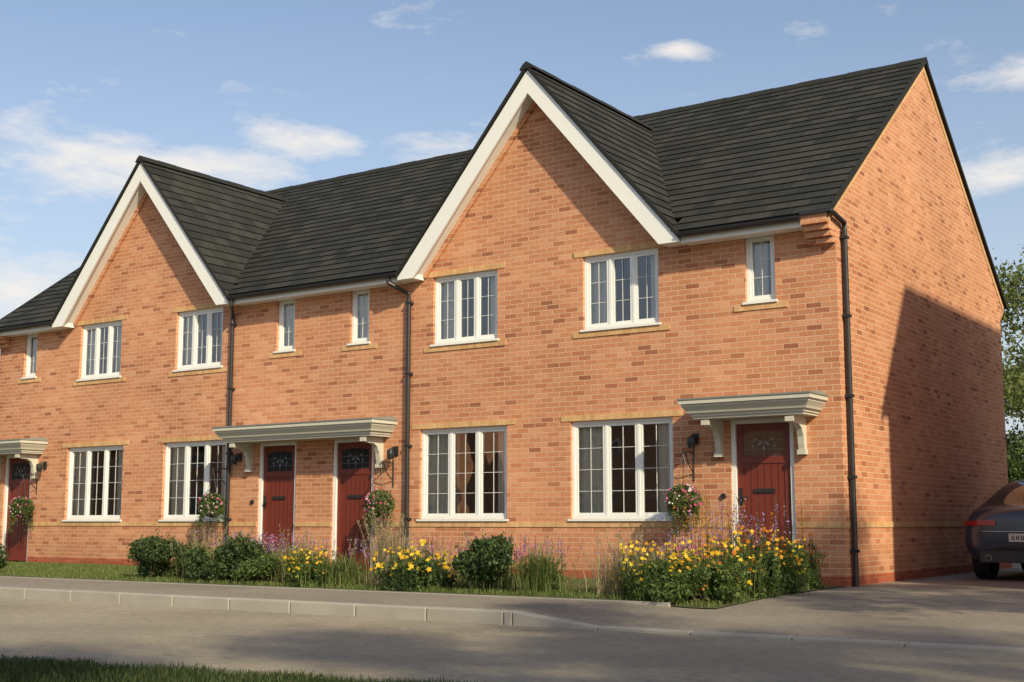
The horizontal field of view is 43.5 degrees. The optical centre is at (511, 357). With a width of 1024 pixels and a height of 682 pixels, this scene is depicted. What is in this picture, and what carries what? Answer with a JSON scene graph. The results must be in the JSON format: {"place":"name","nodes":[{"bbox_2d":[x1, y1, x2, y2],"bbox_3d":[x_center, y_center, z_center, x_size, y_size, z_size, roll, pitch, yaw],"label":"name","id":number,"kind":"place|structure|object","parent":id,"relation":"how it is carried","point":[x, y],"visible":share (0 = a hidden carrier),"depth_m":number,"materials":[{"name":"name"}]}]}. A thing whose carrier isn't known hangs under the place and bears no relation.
{"place":"outdoors","nodes":[
{"label":"outdoors","id":0,"kind":"place"},
{"bbox_2d":[0,597,1023,681],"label":"road","id":1,"kind":"structure","parent":0,"point":[374,648],"depth_m":9.42,"materials":[{"name":"grey asphalt"}]},
{"bbox_2d":[0,587,1023,652],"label":"kerb","id":2,"kind":"structure","parent":1,"relation":"on","point":[481,616],"depth_m":12.52,"materials":[{"name":"concrete"}]},
{"bbox_2d":[0,561,1023,647],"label":"pavement","id":3,"kind":"structure","parent":0,"point":[969,608],"depth_m":12.49,"materials":[{"name":"concrete"}]},
{"bbox_2d":[0,560,841,607],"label":"lawn grass","id":4,"kind":"structure","parent":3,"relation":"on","point":[20,567],"depth_m":16.76,"materials":[{"name":"green plant"}]},
{"bbox_2d":[0,536,8,568],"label":"evergreen shrub","id":5,"kind":"object","parent":4,"relation":"on","point":[3,558],"visible":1,"depth_m":19.70,"materials":[{"name":"green plant"}]},
{"bbox_2d":[126,527,178,579],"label":"evergreen shrub","id":6,"kind":"object","parent":4,"relation":"on","point":[149,553],"visible":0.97,"depth_m":17.67,"materials":[{"name":"green plant"}]},
{"bbox_2d":[163,534,212,577],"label":"evergreen shrub","id":7,"kind":"object","parent":4,"relation":"on","point":[176,552],"visible":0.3,"depth_m":17.67,"materials":[{"name":"green plant"}]},
{"bbox_2d":[168,524,227,581],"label":"ornamental grass","id":8,"kind":"object","parent":4,"relation":"on","point":[201,545],"depth_m":17.36,"materials":[{"name":"plant"}]},
{"bbox_2d":[182,535,242,581],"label":"evergreen shrub","id":9,"kind":"object","parent":4,"relation":"on","point":[214,569],"visible":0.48,"depth_m":16.92,"materials":[{"name":"green plant"}]},
{"bbox_2d":[196,528,279,558],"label":"flowering plant","id":10,"kind":"object","parent":4,"relation":"on","point":[220,537],"visible":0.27,"depth_m":18.27,"materials":[{"name":"purple plant"}]},
{"bbox_2d":[217,528,285,581],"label":"evergreen shrub","id":11,"kind":"object","parent":4,"relation":"on","point":[229,551],"visible":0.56,"depth_m":16.79,"materials":[{"name":"green plant"}]},
{"bbox_2d":[230,547,283,583],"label":"evergreen shrub","id":12,"kind":"object","parent":4,"relation":"on","point":[257,569],"visible":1,"depth_m":16.40,"materials":[{"name":"green plant"}]},
{"bbox_2d":[222,531,335,559],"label":"flowering plant","id":13,"kind":"object","parent":4,"relation":"on","point":[273,545],"visible":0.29,"depth_m":18.62,"materials":[{"name":"purple plant"}]},
{"bbox_2d":[263,524,330,584],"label":"ornamental grass","id":14,"kind":"object","parent":4,"relation":"on","point":[282,562],"depth_m":16.39,"materials":[{"name":"plant"}]},
{"bbox_2d":[282,543,359,587],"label":"flowering plant","id":15,"kind":"object","parent":4,"relation":"on","point":[307,577],"visible":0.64,"depth_m":15.92,"materials":[{"name":"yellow plant"}]},
{"bbox_2d":[311,539,373,587],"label":"ornamental grass","id":16,"kind":"object","parent":4,"relation":"on","point":[346,574],"depth_m":15.70,"materials":[{"name":"plant"}]},
{"bbox_2d":[312,530,463,581],"bbox_3d":[-1.563,2.679,17.190,1.886,0.725,1.547,-7,-10,44],"label":"flowering plant","id":17,"kind":"object","parent":4,"relation":"on","point":[408,548],"visible":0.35,"depth_m":17.20,"materials":[{"name":"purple plant"}]},
{"bbox_2d":[348,539,458,591],"bbox_3d":[-1.199,2.487,15.188,1.175,0.681,1.078,-2,-8,16],"label":"flowering plant","id":18,"kind":"object","parent":4,"relation":"on","point":[388,579],"visible":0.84,"depth_m":14.96,"materials":[{"name":"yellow plant"}]},
{"bbox_2d":[394,551,457,587],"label":"evergreen shrub","id":19,"kind":"object","parent":4,"relation":"on","point":[436,570],"visible":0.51,"depth_m":14.98,"materials":[{"name":"green plant"}]},
{"bbox_2d":[260,573,605,589],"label":"flower bed soil","id":20,"kind":"structure","parent":4,"relation":"on","point":[584,585],"depth_m":16.41,"materials":[{"name":"brown soil"}]},
{"bbox_2d":[357,508,421,584],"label":"ornamental grass","id":21,"kind":"object","parent":20,"relation":"on","point":[389,542],"depth_m":15.75,"materials":[{"name":"plant"}]},
{"bbox_2d":[389,534,460,579],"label":"ornamental grass","id":22,"kind":"object","parent":20,"relation":"on","point":[437,549],"depth_m":16.73,"materials":[{"name":"plant"}]},
{"bbox_2d":[455,533,509,588],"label":"flowering plant","id":23,"kind":"object","parent":4,"relation":"on","point":[461,579],"visible":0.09,"depth_m":15.29,"materials":[{"name":"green plant"}]},
{"bbox_2d":[452,532,516,590],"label":"evergreen shrub","id":24,"kind":"object","parent":4,"relation":"on","point":[492,552],"visible":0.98,"depth_m":14.44,"materials":[{"name":"green plant"}]},
{"bbox_2d":[462,522,521,592],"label":"ornamental grass","id":25,"kind":"object","parent":4,"relation":"on","point":[504,582],"depth_m":14.51,"materials":[{"name":"plant"}]},
{"bbox_2d":[424,534,583,584],"bbox_3d":[-0.042,2.570,16.220,2.659,0.678,1.577,-5,-9,34],"label":"flowering plant","id":26,"kind":"object","parent":4,"relation":"on","point":[525,548],"visible":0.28,"depth_m":16.08,"materials":[{"name":"purple plant"}]},
{"bbox_2d":[519,561,560,591],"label":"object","id":27,"kind":"object","parent":4,"relation":"on","point":[555,585],"visible":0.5,"depth_m":14.13,"materials":[{"name":"green plant"}]},
{"bbox_2d":[506,525,580,594],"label":"ornamental grass","id":28,"kind":"object","parent":4,"relation":"on","point":[538,567],"depth_m":14.09,"materials":[{"name":"plant"}]},
{"bbox_2d":[569,522,655,600],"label":"ornamental grass","id":29,"kind":"object","parent":4,"relation":"on","point":[604,577],"depth_m":13.76,"materials":[{"name":"plant"}]},
{"bbox_2d":[618,552,693,603],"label":"evergreen shrub","id":30,"kind":"object","parent":4,"relation":"on","point":[659,593],"visible":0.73,"depth_m":12.93,"materials":[{"name":"green plant"}]},
{"bbox_2d":[617,541,705,604],"bbox_3d":[1.562,2.236,13.370,0.927,0.701,1.336,0,-7,-1],"label":"flowering plant","id":31,"kind":"object","parent":4,"relation":"on","point":[639,591],"visible":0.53,"depth_m":13.19,"materials":[{"name":"yellow plant"}]},
{"bbox_2d":[597,528,756,566],"bbox_3d":[2.126,2.377,15.073,2.181,0.765,1.258,-5,-9,34],"label":"flowering plant","id":32,"kind":"object","parent":4,"relation":"on","point":[686,545],"visible":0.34,"depth_m":15.21,"materials":[{"name":"purple plant"}]},
{"bbox_2d":[667,557,747,603],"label":"evergreen shrub","id":33,"kind":"object","parent":4,"relation":"on","point":[696,575],"visible":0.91,"depth_m":12.94,"materials":[{"name":"green plant"}]},
{"bbox_2d":[660,534,759,603],"bbox_3d":[1.970,2.227,13.408,1.187,0.760,0.902,-5,-9,34],"label":"flowering plant","id":34,"kind":"object","parent":4,"relation":"on","point":[706,589],"visible":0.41,"depth_m":13.15,"materials":[{"name":"yellow plant"}]},
{"bbox_2d":[673,494,811,596],"bbox_3d":[2.579,2.072,14.197,1.467,1.113,0.957,-5,-9,34],"label":"flowering plant","id":35,"kind":"object","parent":4,"relation":"on","point":[731,527],"visible":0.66,"depth_m":14.18,"materials":[{"name":"purple plant"}]},
{"bbox_2d":[708,525,787,598],"bbox_3d":[2.540,2.212,13.803,0.982,0.812,0.922,-1,-7,6],"label":"flowering plant","id":36,"kind":"object","parent":4,"relation":"on","point":[761,588],"visible":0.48,"depth_m":13.62,"materials":[{"name":"green plant"}]},
{"bbox_2d":[722,549,786,594],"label":"evergreen shrub","id":37,"kind":"object","parent":4,"relation":"on","point":[769,564],"visible":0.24,"depth_m":13.72,"materials":[{"name":"green plant"}]},
{"bbox_2d":[747,525,812,594],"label":"flowering plant","id":38,"kind":"object","parent":4,"relation":"on","point":[788,569],"visible":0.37,"depth_m":14.21,"materials":[{"name":"yellow plant"}]},
{"bbox_2d":[783,541,818,588],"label":"evergreen shrub","id":39,"kind":"object","parent":4,"relation":"on","point":[810,576],"visible":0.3,"depth_m":14.83,"materials":[{"name":"green plant"}]},
{"bbox_2d":[779,526,828,589],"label":"flowering plant","id":40,"kind":"object","parent":4,"relation":"on","point":[814,565],"visible":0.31,"depth_m":14.96,"materials":[{"name":"green plant"}]},
{"bbox_2d":[964,479,1023,578],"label":"parked car","id":41,"kind":"object","parent":3,"relation":"on","point":[994,530],"visible":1,"depth_m":17.13,"materials":[{"name":"blue metal"}]},
{"bbox_2d":[1006,420,1023,482],"bbox_3d":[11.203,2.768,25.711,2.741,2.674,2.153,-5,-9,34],"label":"garden hedge","id":42,"kind":"object","parent":3,"relation":"on","point":[1013,469],"visible":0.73,"depth_m":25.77,"materials":[{"name":"green plant"}]},
{"bbox_2d":[0,0,1023,469],"label":"sky","id":43,"kind":"structure","parent":0,"point":[264,95],"materials":[{"name":"blue"}]},
{"label":"ground","id":44,"kind":"structure","parent":0,"visible":0},
{"bbox_2d":[0,653,485,681],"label":"foreground grass","id":45,"kind":"structure","parent":44,"relation":"on","point":[29,669],"depth_m":7.48,"materials":[{"name":"green plant"}]},
{"bbox_2d":[0,576,670,606],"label":"path edging","id":46,"kind":"object","parent":44,"relation":"on","point":[664,604],"visible":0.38,"depth_m":14.60,"materials":[{"name":"concrete"}]},
{"bbox_2d":[0,72,1011,586],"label":"walls","id":47,"kind":"structure","parent":44,"relation":"on","point":[928,384],"depth_m":18.78,"materials":[{"name":"brick"}]},
{"bbox_2d":[6,472,37,532],"bbox_3d":[-9.315,2.751,24.366,0.505,1.151,0.501,0,-7,-2],"label":"hanging basket","id":48,"kind":"object","parent":47,"relation":"hanging from","point":[23,512],"visible":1,"depth_m":24.27,"materials":[{"name":"green plant"}]},
{"bbox_2d":[0,437,47,479],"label":"end door canopy","id":49,"kind":"object","parent":47,"relation":"attached to","point":[30,450],"visible":0.99,"depth_m":24.46,"materials":[{"name":"beige paint"}]},
{"bbox_2d":[197,466,226,533],"bbox_3d":[-5.019,2.384,21.434,0.499,1.172,0.511,1,-7,-7],"label":"hanging basket","id":50,"kind":"object","parent":47,"relation":"hanging from","point":[215,510],"visible":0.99,"depth_m":21.32,"materials":[{"name":"green plant"}]},
{"bbox_2d":[211,416,397,471],"bbox_3d":[-3.357,1.384,20.408,3.474,0.791,0.612,-5,-9,34],"label":"shared door canopy","id":51,"kind":"object","parent":47,"relation":"attached to","point":[373,431],"visible":0.98,"depth_m":20.07,"materials":[{"name":"beige paint"}]},
{"bbox_2d":[52,70,685,328],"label":"barge boards","id":52,"kind":"object","parent":47,"relation":"attached to","point":[529,95],"visible":0.93,"depth_m":19.27,"materials":[{"name":"white plastic"}]},
{"bbox_2d":[363,460,395,537],"bbox_3d":[-2.001,2.131,19.369,0.511,1.195,0.507,0,-7,-1],"label":"hanging basket","id":53,"kind":"object","parent":47,"relation":"hanging from","point":[384,509],"visible":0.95,"depth_m":19.28,"materials":[{"name":"green plant"}]},
{"bbox_2d":[36,433,725,503],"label":"wall lamps","id":54,"kind":"object","parent":47,"relation":"attached to","point":[692,441],"depth_m":19.62,"materials":[{"name":"black plastic"}]},
{"bbox_2d":[2,418,795,569],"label":"doors","id":55,"kind":"structure","parent":47,"relation":"attached to","point":[762,455],"depth_m":20.12,"materials":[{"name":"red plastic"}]},
{"bbox_2d":[21,235,777,520],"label":"window frames","id":56,"kind":"structure","parent":47,"relation":"attached to","point":[639,514],"depth_m":19.12,"materials":[{"name":"white plastic"}]},
{"bbox_2d":[31,241,770,515],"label":"window panes","id":57,"kind":"object","parent":47,"relation":"attached to","point":[657,477],"visible":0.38,"depth_m":19.64,"materials":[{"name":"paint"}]},
{"bbox_2d":[0,207,859,586],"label":"gutters and downpipes","id":58,"kind":"object","parent":47,"relation":"attached to","point":[780,225],"visible":0.94,"depth_m":19.41,"materials":[{"name":"black plastic"}]},
{"bbox_2d":[0,241,965,527],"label":"string courses","id":59,"kind":"object","parent":47,"relation":"attached to","point":[570,417],"visible":0.91,"depth_m":18.86,"materials":[{"name":"brick"}]},
{"bbox_2d":[0,63,1003,327],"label":"roof tiles","id":60,"kind":"object","parent":47,"relation":"on","point":[778,153],"visible":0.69,"depth_m":20.53,"materials":[{"name":"black tile"}]},
{"bbox_2d":[0,212,1003,348],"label":"corbels","id":61,"kind":"object","parent":47,"relation":"attached to","point":[818,228],"visible":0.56,"depth_m":15.97,"materials":[{"name":"brick"}]},
{"bbox_2d":[0,57,1007,325],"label":"ridge and verge tiles","id":62,"kind":"structure","parent":47,"relation":"attached to","point":[850,179],"depth_m":20.61,"materials":[{"name":"tile"}]},
{"bbox_2d":[664,449,702,539],"bbox_3d":[2.224,1.774,16.524,0.516,1.215,0.563,-5,-9,34],"label":"hanging basket","id":63,"kind":"object","parent":47,"relation":"hanging from","point":[693,505],"visible":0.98,"depth_m":16.41,"materials":[{"name":"green plastic"}]},
{"bbox_2d":[677,390,828,456],"bbox_3d":[3.006,0.825,16.063,1.784,0.791,0.612,-5,-9,34],"label":"door canopy","id":64,"kind":"object","parent":47,"relation":"attached to","point":[795,409],"visible":1,"depth_m":15.89,"materials":[{"name":"beige paint"}]},
{"bbox_2d":[992,245,1023,424],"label":"garden tree","id":65,"kind":"object","parent":44,"relation":"on","point":[1011,295],"visible":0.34,"depth_m":32.18,"materials":[{"name":"green plant"}]},
{"bbox_2d":[1002,343,1023,431],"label":"garden tree","id":66,"kind":"object","parent":44,"relation":"on","point":[1014,391],"visible":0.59,"depth_m":27.68,"materials":[{"name":"green plant"}]}
]}

